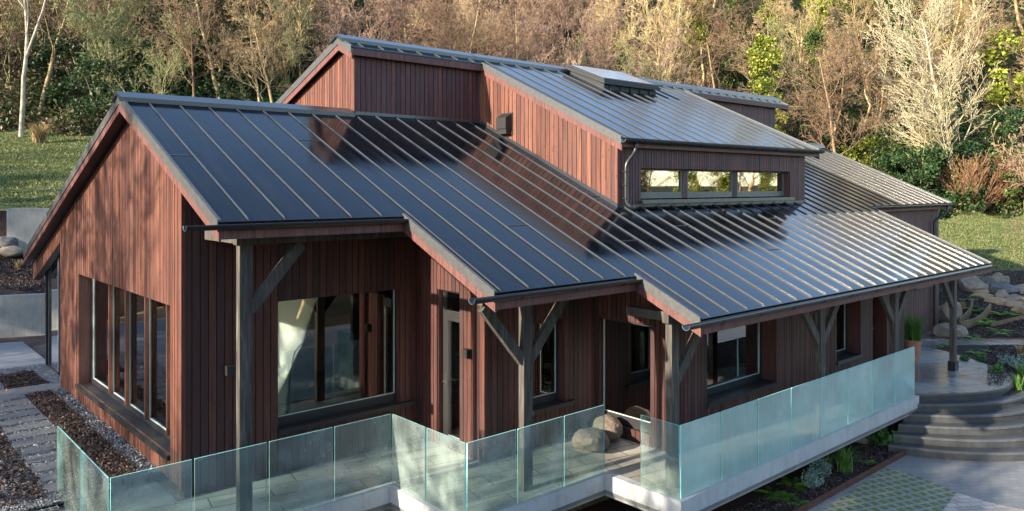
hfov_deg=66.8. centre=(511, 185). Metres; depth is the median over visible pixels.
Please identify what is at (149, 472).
gravel strip
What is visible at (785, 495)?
fern
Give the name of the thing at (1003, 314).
fern
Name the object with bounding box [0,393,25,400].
stepping stone
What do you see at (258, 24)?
bare tree
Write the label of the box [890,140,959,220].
evergreen shrub
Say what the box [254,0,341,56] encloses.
bare tree
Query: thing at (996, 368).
leafy plant
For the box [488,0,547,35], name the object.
bare shrub
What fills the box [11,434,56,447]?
stepping stone
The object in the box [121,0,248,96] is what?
bare tree
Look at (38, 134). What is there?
straw clump
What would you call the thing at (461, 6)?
bare shrub
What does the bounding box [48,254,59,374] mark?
window
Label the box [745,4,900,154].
bare tree
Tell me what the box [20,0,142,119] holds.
bare tree
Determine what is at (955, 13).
bare tree
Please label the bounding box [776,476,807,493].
fern
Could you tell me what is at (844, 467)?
ornamental grass
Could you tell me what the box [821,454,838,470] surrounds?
ornamental grass
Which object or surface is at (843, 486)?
steel edging
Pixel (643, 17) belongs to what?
bare tree
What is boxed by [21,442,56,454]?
stepping stone
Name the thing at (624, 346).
glass door
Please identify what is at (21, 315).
retaining wall
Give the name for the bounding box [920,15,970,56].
leafy shrub
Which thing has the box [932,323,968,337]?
boulder
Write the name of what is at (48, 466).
stepping stone
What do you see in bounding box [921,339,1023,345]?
path
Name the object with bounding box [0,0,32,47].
bare tree
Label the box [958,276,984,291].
boulder
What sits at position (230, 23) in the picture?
bare tree
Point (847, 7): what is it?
leafy shrub
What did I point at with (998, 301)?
stone slab
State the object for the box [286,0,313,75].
pale stemmed tree
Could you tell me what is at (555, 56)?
bare shrub
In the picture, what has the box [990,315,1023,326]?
log
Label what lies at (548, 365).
window
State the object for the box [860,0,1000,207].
pale tree
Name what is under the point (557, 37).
bare shrub
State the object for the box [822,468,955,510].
grass paving
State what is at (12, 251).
boulder
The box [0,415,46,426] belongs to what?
stepping stone
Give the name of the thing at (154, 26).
evergreen tree
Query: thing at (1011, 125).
evergreen tree
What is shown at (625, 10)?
bare tree
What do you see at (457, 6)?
bare tree
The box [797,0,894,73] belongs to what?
bare tree
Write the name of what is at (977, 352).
fern
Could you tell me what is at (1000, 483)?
drive
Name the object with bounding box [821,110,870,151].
leafy shrub
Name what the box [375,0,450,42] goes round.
bare tree
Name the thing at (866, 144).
leafy shrub
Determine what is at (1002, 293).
boulder
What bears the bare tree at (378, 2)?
on the hillside
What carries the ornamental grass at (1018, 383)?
on the mulch verge at (962, 349)
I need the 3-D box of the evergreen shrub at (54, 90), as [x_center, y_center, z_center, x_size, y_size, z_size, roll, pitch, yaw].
[-27.977,-7.028,49.374,4.924,5.300,4.153,0,0,25]
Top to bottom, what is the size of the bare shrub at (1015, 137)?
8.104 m
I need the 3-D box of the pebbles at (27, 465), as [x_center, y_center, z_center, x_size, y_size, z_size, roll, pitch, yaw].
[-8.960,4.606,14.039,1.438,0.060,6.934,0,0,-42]
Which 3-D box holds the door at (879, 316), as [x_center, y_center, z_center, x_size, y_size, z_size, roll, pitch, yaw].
[8.957,3.650,19.375,0.800,2.180,0.385,0,0,-42]
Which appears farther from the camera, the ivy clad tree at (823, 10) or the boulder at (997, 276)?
the ivy clad tree at (823, 10)
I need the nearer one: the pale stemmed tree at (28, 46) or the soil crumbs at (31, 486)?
the soil crumbs at (31, 486)
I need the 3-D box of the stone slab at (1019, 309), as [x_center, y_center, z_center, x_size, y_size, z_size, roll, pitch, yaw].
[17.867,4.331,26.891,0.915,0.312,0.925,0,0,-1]
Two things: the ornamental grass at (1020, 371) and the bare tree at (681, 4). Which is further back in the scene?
the bare tree at (681, 4)
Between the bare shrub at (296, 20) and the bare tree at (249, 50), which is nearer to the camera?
the bare tree at (249, 50)
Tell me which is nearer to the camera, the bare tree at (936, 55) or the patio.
the patio
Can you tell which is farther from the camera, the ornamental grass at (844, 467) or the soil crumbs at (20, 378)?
the soil crumbs at (20, 378)
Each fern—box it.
[755,486,783,498]
[770,491,795,503]
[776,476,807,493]
[785,495,808,508]
[963,333,986,340]
[966,349,986,354]
[973,319,995,325]
[984,327,1013,334]
[990,311,1014,315]
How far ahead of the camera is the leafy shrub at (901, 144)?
64.14 m
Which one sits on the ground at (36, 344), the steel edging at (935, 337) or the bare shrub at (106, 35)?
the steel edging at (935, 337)
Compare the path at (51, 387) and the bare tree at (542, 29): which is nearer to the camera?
the path at (51, 387)
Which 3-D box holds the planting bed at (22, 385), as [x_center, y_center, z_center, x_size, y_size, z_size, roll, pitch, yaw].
[-11.765,4.605,18.567,0.900,0.030,1.800,0,0,-42]
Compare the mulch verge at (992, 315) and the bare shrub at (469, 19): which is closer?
the mulch verge at (992, 315)
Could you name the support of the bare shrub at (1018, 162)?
on the hillside
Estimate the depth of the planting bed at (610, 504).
14.21 m
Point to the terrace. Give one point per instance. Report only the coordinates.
(628, 472)
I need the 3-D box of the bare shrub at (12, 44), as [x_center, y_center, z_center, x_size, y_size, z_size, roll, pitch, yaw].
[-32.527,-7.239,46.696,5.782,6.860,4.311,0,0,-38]
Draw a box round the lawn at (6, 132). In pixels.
[0,128,92,209]
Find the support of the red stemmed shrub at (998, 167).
on the meadow
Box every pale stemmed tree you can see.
[18,0,46,136]
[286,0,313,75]
[390,0,430,42]
[865,31,890,155]
[907,124,932,183]
[985,101,1023,164]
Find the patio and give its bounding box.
[0,342,44,368]
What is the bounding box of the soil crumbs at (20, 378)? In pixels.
[0,370,43,386]
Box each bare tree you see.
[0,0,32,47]
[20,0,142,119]
[20,0,144,79]
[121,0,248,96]
[127,0,238,98]
[199,0,310,101]
[205,0,299,102]
[206,0,288,96]
[226,0,318,87]
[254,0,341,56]
[294,0,377,44]
[304,0,400,60]
[330,0,422,39]
[366,0,435,39]
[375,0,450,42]
[380,0,470,52]
[392,2,484,50]
[393,0,482,53]
[412,0,519,57]
[420,0,524,53]
[444,0,511,57]
[461,0,565,64]
[476,0,563,64]
[492,15,552,64]
[510,0,580,61]
[548,0,654,78]
[563,0,635,66]
[586,0,646,70]
[590,0,648,50]
[607,21,699,85]
[613,0,714,85]
[641,0,789,102]
[647,0,724,69]
[664,0,713,57]
[670,0,733,84]
[713,0,811,90]
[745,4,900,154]
[771,0,837,135]
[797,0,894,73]
[798,16,894,150]
[812,39,925,144]
[818,0,900,117]
[875,25,989,146]
[903,0,1020,141]
[910,0,986,103]
[910,0,993,69]
[915,0,1014,116]
[991,0,1023,69]
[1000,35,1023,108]
[1006,0,1023,59]
[1014,0,1023,32]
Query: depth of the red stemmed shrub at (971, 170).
58.63 m
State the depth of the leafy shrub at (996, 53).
73.22 m
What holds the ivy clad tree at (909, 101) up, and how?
on the hillside
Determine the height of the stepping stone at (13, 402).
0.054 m
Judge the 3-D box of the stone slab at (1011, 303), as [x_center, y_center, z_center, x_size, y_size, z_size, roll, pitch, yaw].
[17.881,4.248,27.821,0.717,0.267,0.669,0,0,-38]
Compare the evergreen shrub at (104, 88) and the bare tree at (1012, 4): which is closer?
the evergreen shrub at (104, 88)
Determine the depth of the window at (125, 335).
14.68 m
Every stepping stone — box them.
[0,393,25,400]
[0,398,30,406]
[0,403,35,412]
[0,409,40,419]
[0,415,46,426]
[3,420,52,433]
[6,427,56,440]
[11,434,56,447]
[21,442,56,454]
[24,451,56,464]
[28,461,56,473]
[38,471,56,481]
[44,482,56,492]
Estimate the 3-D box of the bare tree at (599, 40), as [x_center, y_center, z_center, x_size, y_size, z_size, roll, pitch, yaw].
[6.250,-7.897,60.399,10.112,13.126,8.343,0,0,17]
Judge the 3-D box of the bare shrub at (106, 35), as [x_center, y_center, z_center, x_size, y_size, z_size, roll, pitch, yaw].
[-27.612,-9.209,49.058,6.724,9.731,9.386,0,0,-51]
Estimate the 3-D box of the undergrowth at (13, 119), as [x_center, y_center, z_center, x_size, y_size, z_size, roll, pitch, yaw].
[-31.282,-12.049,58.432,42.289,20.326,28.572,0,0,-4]
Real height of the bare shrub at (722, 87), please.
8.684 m
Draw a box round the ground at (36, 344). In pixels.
[0,330,1023,510]
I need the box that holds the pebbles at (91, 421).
[52,388,156,471]
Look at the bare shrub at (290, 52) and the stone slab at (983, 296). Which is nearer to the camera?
the stone slab at (983, 296)
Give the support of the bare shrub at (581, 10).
on the hillside
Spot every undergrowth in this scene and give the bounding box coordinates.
[0,0,359,136]
[360,0,1023,218]
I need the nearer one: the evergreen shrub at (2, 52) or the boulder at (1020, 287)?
the boulder at (1020, 287)
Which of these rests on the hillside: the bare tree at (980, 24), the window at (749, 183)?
the bare tree at (980, 24)
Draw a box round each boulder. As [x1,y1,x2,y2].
[0,236,17,247]
[0,246,23,256]
[572,427,609,450]
[592,414,622,440]
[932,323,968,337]
[939,301,961,324]
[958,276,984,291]
[980,276,994,285]
[989,281,1020,294]
[992,272,1005,281]
[994,290,1008,297]
[1004,276,1009,282]
[1006,294,1023,301]
[1016,284,1023,294]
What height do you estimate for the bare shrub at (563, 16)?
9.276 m
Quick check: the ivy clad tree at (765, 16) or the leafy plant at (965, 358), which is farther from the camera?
the ivy clad tree at (765, 16)
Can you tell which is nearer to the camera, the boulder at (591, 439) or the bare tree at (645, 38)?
the boulder at (591, 439)
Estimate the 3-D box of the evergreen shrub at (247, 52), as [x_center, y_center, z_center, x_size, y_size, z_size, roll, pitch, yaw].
[-19.071,-10.032,57.042,5.145,5.538,4.340,0,0,34]
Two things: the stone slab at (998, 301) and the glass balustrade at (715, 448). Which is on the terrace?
the glass balustrade at (715, 448)
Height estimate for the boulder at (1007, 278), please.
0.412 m
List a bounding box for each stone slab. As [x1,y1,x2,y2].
[970,289,989,293]
[970,293,993,299]
[983,297,1006,305]
[1003,300,1023,306]
[1010,305,1023,313]
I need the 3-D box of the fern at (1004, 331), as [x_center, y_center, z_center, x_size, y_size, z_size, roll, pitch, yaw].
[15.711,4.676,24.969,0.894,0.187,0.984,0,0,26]
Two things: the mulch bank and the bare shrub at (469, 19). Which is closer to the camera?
the mulch bank
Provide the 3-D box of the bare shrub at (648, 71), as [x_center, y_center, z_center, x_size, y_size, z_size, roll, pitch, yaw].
[8.947,-5.511,59.600,11.153,11.563,7.990,0,0,-46]
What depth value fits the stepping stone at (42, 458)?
13.13 m
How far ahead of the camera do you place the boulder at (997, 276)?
30.83 m
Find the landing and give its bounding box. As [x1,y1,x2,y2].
[915,346,1010,393]
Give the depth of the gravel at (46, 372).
19.20 m
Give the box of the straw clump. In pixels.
[23,122,52,142]
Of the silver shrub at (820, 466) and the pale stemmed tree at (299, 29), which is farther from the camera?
the pale stemmed tree at (299, 29)
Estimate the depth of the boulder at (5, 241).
26.81 m
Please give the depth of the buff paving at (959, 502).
14.02 m
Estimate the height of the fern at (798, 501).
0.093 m
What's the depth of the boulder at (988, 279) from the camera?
30.42 m
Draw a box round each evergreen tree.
[135,0,211,82]
[141,0,227,95]
[150,0,220,62]
[214,0,240,23]
[227,0,254,13]
[920,87,983,161]
[973,104,1023,179]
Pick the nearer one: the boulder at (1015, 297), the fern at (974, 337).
the fern at (974, 337)
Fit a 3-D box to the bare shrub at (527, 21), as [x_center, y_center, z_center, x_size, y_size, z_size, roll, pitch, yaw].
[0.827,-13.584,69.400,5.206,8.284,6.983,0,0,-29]
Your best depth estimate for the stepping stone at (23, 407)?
16.04 m
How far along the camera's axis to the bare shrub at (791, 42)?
74.79 m
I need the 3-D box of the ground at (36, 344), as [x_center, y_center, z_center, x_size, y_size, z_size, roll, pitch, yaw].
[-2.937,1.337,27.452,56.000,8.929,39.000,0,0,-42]
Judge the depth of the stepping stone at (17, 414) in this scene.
15.62 m
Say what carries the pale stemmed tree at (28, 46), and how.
on the lawn at (6, 132)
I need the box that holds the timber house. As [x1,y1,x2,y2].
[23,34,997,510]
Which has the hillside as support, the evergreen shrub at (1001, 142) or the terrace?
the evergreen shrub at (1001, 142)
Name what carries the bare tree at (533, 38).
on the hillside
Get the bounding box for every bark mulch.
[731,442,898,510]
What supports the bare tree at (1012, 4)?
on the hillside
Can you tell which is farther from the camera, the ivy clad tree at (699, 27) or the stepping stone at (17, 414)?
the ivy clad tree at (699, 27)
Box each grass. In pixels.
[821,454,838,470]
[833,442,865,473]
[904,312,937,362]
[1005,373,1023,389]
[1010,364,1023,376]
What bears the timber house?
on the ground at (36, 344)
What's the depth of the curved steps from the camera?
17.03 m
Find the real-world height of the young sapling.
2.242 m
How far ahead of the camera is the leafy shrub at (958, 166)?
61.00 m
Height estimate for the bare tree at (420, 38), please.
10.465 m
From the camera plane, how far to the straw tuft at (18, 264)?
25.96 m
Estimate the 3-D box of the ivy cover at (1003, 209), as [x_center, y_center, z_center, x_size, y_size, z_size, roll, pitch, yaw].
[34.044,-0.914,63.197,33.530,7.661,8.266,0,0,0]
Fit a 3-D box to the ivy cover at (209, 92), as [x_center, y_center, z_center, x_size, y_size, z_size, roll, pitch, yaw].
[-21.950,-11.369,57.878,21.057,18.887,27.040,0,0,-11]
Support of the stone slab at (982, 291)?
on the mulch verge at (992, 315)
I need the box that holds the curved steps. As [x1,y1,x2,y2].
[888,377,1023,461]
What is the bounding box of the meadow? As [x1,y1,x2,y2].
[939,210,1023,270]
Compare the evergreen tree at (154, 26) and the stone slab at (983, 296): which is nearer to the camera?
the stone slab at (983, 296)
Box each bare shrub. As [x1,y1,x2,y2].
[0,0,47,97]
[0,0,79,75]
[0,27,24,81]
[49,0,151,109]
[62,0,154,80]
[79,8,200,102]
[106,0,169,60]
[180,0,325,97]
[211,0,322,100]
[274,0,330,42]
[342,13,401,40]
[419,24,449,49]
[436,0,512,52]
[450,0,486,32]
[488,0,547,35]
[488,37,554,63]
[491,0,556,57]
[505,42,584,65]
[514,32,588,65]
[531,12,613,69]
[542,0,621,47]
[544,0,589,49]
[552,28,621,69]
[559,38,692,84]
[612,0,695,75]
[671,75,731,89]
[763,13,869,101]
[866,80,969,184]
[990,124,1023,193]
[999,121,1023,155]
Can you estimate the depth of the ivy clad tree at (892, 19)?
80.30 m
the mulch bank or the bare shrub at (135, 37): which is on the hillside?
the bare shrub at (135, 37)
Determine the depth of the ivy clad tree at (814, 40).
65.19 m
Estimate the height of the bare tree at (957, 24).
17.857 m
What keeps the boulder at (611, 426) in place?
on the terrace
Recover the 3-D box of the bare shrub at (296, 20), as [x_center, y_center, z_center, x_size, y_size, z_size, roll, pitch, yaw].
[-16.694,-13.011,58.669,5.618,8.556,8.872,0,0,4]
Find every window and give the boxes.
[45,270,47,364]
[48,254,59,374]
[75,275,169,460]
[277,288,414,434]
[533,318,575,414]
[641,168,686,198]
[687,169,736,197]
[707,319,778,407]
[737,170,786,196]
[836,301,862,364]
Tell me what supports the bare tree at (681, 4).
on the hillside
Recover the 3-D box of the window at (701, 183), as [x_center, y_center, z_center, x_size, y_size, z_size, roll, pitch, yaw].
[4.560,-0.055,17.749,1.800,0.630,0.190,0,0,-42]
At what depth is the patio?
21.04 m
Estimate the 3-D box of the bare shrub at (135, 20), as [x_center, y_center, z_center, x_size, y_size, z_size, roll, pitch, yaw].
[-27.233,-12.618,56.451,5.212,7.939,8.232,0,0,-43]
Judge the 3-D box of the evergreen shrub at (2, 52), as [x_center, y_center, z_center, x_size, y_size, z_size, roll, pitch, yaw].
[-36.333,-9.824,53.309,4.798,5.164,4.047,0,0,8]
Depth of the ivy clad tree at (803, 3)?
79.25 m
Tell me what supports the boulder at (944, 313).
on the mulch verge at (992, 315)
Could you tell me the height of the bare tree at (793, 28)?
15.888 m
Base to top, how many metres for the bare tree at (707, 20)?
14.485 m
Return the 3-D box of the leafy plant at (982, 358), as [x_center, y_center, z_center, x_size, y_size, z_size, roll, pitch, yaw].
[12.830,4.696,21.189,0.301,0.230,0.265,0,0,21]
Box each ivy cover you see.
[119,0,359,102]
[805,138,1023,218]
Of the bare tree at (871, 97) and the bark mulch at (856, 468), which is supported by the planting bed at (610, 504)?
the bark mulch at (856, 468)
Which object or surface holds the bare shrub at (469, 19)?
on the hillside
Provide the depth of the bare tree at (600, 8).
71.83 m
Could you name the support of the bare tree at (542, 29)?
on the hillside
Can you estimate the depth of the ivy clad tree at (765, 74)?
61.13 m
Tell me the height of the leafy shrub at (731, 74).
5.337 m
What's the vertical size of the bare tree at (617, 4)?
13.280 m
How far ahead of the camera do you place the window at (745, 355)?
15.68 m
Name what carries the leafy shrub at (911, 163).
on the hillside
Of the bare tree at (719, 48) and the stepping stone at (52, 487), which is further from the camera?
the bare tree at (719, 48)
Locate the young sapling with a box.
[1005,217,1023,255]
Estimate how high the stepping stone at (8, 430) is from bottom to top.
0.054 m
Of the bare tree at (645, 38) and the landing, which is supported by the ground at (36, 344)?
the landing
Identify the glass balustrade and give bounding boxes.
[57,405,601,510]
[643,346,914,498]
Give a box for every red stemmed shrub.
[934,150,1023,212]
[961,147,1023,213]
[986,158,1023,211]
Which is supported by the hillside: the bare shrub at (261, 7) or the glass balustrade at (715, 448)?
the bare shrub at (261, 7)
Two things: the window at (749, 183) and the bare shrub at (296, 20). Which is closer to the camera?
the window at (749, 183)
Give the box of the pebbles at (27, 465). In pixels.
[0,396,109,510]
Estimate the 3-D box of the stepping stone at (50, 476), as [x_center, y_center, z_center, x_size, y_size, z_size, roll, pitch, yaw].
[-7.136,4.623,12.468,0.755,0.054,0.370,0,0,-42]
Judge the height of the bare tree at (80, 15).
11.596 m
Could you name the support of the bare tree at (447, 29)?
on the hillside
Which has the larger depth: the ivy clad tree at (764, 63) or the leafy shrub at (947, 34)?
the leafy shrub at (947, 34)
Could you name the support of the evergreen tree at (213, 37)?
on the hillside
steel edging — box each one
[793,450,905,510]
[931,336,1023,338]
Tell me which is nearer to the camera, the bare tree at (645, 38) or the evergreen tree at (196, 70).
the evergreen tree at (196, 70)
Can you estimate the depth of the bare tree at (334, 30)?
50.44 m
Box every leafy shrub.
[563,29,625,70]
[704,43,759,92]
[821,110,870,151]
[836,135,892,174]
[837,0,880,33]
[852,124,924,172]
[872,149,928,190]
[904,166,947,211]
[917,151,990,194]
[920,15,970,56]
[971,24,1023,111]
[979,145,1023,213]
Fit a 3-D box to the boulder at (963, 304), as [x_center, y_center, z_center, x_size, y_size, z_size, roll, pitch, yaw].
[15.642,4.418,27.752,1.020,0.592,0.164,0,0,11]
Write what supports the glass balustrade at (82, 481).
on the terrace
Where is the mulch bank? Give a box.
[0,210,44,294]
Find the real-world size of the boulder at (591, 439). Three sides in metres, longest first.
1.032 x 0.679 x 0.388 m
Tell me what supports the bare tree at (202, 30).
on the hillside
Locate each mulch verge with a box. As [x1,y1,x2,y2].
[934,271,1023,336]
[938,345,1023,403]
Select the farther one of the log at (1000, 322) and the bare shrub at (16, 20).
the bare shrub at (16, 20)
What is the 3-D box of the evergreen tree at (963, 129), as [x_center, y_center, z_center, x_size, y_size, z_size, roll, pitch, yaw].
[36.696,-4.322,64.777,4.748,7.982,4.810,0,0,12]
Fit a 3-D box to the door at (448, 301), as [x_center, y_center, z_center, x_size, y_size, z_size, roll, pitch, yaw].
[-1.075,3.310,14.168,0.185,2.820,0.680,0,0,-42]
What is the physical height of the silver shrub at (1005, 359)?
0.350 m
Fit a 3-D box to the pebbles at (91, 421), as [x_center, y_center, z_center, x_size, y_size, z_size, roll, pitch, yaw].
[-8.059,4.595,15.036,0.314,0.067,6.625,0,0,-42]
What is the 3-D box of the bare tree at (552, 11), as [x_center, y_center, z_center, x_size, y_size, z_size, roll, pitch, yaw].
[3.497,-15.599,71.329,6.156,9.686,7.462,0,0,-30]
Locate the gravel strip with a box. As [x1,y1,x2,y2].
[58,389,160,476]
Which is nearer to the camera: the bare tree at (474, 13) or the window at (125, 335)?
the window at (125, 335)
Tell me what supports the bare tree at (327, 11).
on the hillside
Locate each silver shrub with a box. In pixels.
[800,464,823,488]
[810,459,832,477]
[993,351,1020,364]
[1004,353,1023,368]
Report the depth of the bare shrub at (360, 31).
54.26 m
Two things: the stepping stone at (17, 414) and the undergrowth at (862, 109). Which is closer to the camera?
the stepping stone at (17, 414)
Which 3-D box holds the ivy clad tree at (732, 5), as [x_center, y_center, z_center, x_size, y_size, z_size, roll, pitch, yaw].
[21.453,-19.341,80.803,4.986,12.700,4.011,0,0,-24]
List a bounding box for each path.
[0,383,62,396]
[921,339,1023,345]
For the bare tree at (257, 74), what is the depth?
48.82 m
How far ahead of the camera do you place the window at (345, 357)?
13.84 m
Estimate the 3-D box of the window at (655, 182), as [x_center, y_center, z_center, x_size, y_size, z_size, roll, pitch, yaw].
[3.152,-0.055,16.502,1.600,0.630,0.190,0,0,-42]
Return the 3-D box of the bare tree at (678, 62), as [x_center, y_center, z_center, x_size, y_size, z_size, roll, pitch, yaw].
[11.642,-6.234,60.899,10.062,13.061,8.302,0,0,3]
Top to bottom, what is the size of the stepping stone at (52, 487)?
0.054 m
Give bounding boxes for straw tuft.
[14,260,22,268]
[1013,344,1023,354]
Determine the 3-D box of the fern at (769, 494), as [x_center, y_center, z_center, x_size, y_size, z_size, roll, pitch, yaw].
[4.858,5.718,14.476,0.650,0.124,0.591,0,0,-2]
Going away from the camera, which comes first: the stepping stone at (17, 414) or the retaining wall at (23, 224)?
the stepping stone at (17, 414)
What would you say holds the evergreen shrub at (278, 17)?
on the hillside
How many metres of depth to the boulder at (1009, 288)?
29.14 m
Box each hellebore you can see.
[866,428,896,445]
[880,430,903,445]
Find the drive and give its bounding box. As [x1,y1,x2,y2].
[807,455,1023,510]
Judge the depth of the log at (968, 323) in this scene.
26.32 m
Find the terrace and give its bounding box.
[55,395,918,510]
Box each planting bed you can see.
[3,370,49,388]
[25,392,141,482]
[577,450,859,510]
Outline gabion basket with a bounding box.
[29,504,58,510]
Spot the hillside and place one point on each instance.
(1006, 5)
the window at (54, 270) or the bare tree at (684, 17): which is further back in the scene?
the bare tree at (684, 17)
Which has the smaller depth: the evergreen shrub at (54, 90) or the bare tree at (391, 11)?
the evergreen shrub at (54, 90)
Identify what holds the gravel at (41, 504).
on the ground at (36, 344)
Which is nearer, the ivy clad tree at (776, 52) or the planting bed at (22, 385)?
the planting bed at (22, 385)
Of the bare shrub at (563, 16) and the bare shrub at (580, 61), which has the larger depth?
the bare shrub at (563, 16)
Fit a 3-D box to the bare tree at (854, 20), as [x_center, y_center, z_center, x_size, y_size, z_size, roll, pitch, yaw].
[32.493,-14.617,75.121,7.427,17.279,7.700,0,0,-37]
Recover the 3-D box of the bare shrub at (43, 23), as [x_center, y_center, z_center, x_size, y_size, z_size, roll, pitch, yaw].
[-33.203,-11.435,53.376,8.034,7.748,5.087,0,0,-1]
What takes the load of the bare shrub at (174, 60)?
on the hillside
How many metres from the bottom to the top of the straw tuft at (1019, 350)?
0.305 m
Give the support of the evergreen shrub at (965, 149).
on the hillside
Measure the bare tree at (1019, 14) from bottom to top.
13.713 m
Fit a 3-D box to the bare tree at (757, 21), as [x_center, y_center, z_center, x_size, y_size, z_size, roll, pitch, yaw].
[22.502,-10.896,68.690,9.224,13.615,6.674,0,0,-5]
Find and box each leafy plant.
[958,355,969,360]
[976,353,986,361]
[988,363,1003,372]
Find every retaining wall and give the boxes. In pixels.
[0,293,44,337]
[7,208,48,248]
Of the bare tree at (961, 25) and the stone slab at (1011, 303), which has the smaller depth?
the stone slab at (1011, 303)
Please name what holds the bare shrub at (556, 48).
on the hillside
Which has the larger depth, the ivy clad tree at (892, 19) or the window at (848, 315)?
the ivy clad tree at (892, 19)
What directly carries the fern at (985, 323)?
on the mulch verge at (992, 315)
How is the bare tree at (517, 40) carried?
on the hillside
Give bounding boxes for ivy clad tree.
[672,0,712,85]
[716,0,743,57]
[734,66,772,92]
[744,33,828,133]
[745,35,794,131]
[746,0,783,47]
[767,29,829,149]
[787,0,855,100]
[799,0,842,52]
[878,0,904,58]
[894,29,938,137]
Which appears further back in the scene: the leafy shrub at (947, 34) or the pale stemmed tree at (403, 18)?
the leafy shrub at (947, 34)
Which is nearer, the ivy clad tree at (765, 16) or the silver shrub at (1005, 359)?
the silver shrub at (1005, 359)
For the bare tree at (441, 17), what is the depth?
50.11 m
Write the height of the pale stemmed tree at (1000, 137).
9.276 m
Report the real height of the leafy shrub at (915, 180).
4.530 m
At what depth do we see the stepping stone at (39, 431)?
14.42 m
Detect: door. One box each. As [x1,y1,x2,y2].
[438,289,459,445]
[599,317,649,432]
[873,297,885,359]
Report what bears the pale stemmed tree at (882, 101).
on the hillside
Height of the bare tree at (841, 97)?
15.644 m
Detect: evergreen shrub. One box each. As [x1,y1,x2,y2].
[0,13,24,71]
[26,31,119,113]
[59,53,128,131]
[212,11,287,79]
[256,0,316,39]
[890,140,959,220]
[921,137,1004,214]
[981,107,1023,160]
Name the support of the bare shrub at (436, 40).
on the hillside
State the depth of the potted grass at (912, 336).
20.90 m
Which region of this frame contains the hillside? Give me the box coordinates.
[0,0,1023,221]
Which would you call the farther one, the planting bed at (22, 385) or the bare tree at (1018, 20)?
the bare tree at (1018, 20)
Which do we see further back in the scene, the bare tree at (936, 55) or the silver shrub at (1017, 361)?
the bare tree at (936, 55)
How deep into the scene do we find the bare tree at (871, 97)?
67.37 m
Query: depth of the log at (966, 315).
26.88 m
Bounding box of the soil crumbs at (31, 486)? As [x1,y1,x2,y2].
[0,427,47,506]
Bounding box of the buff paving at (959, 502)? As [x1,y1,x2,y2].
[943,493,1023,510]
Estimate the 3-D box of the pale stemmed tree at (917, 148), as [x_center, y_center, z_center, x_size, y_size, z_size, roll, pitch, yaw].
[31.455,-0.984,59.868,2.053,7.712,1.238,0,0,26]
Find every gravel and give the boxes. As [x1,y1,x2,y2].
[0,363,59,391]
[0,397,115,510]

